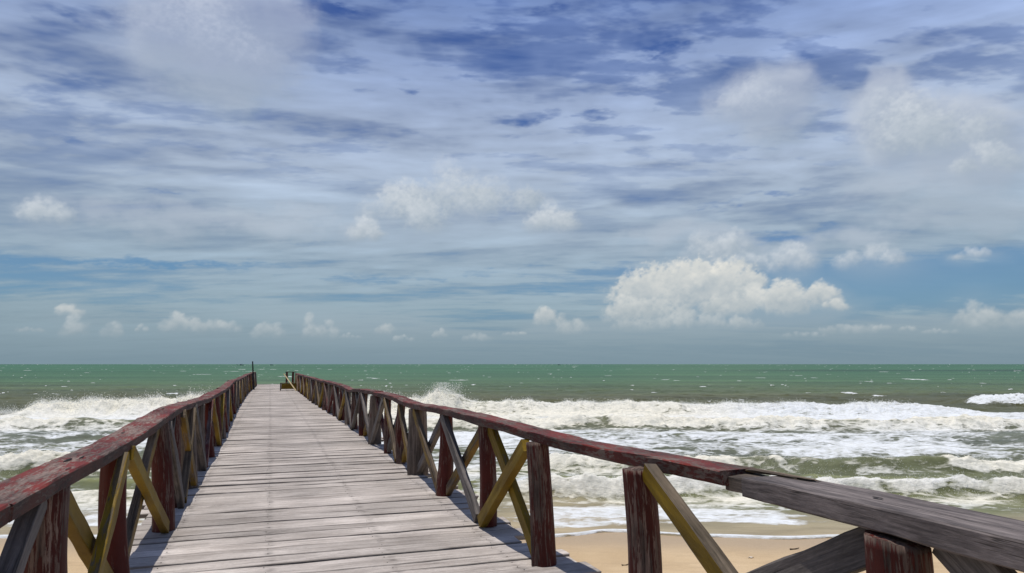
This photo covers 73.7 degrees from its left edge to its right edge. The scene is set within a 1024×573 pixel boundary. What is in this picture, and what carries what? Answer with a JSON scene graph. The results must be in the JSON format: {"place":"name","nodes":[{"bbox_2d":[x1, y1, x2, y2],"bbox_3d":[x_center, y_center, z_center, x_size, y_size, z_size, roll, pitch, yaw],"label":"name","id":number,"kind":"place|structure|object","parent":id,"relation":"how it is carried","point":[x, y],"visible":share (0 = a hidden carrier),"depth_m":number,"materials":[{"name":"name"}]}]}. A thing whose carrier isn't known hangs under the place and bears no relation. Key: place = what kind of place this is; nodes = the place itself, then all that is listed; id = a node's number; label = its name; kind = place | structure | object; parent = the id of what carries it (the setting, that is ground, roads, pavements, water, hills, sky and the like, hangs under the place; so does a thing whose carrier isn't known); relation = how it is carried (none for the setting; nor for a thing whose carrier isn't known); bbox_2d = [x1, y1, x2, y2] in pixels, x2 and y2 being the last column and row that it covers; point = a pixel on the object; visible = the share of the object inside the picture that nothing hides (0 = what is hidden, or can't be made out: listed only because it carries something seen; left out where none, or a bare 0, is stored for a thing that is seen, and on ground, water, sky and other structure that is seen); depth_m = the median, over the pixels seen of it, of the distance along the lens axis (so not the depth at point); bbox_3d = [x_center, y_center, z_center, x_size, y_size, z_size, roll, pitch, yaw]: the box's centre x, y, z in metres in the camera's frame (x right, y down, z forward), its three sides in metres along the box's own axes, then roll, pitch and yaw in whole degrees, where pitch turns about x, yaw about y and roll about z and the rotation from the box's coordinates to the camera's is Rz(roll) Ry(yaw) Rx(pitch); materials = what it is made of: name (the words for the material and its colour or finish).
{"place":"outdoors","nodes":[
{"label":"outdoors","id":0,"kind":"place"},
{"bbox_2d":[0,0,1023,363],"bbox_3d":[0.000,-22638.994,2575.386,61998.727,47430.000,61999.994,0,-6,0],"label":"sky","id":1,"kind":"structure","parent":0,"point":[512,180],"depth_m":29609.13,"materials":[{"name":"blue"}]},
{"bbox_2d":[0,364,1023,538],"bbox_3d":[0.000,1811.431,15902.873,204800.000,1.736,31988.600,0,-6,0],"label":"sea","id":2,"kind":"structure","parent":0,"point":[955,412],"depth_m":31.83,"materials":[{"name":"liquid"}]},
{"bbox_2d":[0,382,914,414],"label":"wave spray","id":3,"kind":"object","parent":2,"relation":"on","point":[50,401],"visible":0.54,"depth_m":40.79,"materials":[{"name":"white liquid"}]},
{"bbox_2d":[4,448,1023,508],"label":"shore spray","id":4,"kind":"object","parent":2,"relation":"attached to","point":[804,473],"visible":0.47,"depth_m":18.07,"materials":[{"name":"white liquid"}]},
{"bbox_2d":[0,532,1023,572],"bbox_3d":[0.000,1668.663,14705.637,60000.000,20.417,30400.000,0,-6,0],"label":"beach","id":5,"kind":"structure","parent":0,"point":[605,552],"depth_m":10.86,"materials":[{"name":"beige sand"}]},
{"bbox_2d":[87,384,601,572],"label":"wooden pier","id":6,"kind":"structure","parent":5,"relation":"on","point":[291,481],"depth_m":6.80,"materials":[{"name":"grey wood"}]},
{"bbox_2d":[0,372,256,572],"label":"wooden railing","id":7,"kind":"object","parent":6,"relation":"on","point":[39,506],"visible":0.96,"depth_m":4.41,"materials":[{"name":"red paint"}]},
{"bbox_2d":[252,361,254,388],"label":"dark pole","id":8,"kind":"object","parent":6,"relation":"on","point":[253,374],"visible":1,"depth_m":40.52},
{"bbox_2d":[280,383,296,390],"bbox_3d":[-12.844,5.759,39.267,0.944,0.451,0.505,2,-7,-19],"label":"wooden bench","id":9,"kind":"object","parent":6,"relation":"on","point":[285,386],"visible":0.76,"depth_m":39.05,"materials":[{"name":"yellow paint"}]},
{"bbox_2d":[285,372,293,383],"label":"gate post","id":10,"kind":"object","parent":6,"relation":"on","point":[292,377],"visible":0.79,"depth_m":43.77,"materials":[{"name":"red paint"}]},
{"bbox_2d":[295,373,1023,572],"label":"wooden railing","id":11,"kind":"object","parent":6,"relation":"on","point":[893,533],"visible":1,"depth_m":3.70,"materials":[{"name":"red paint"}]}
]}

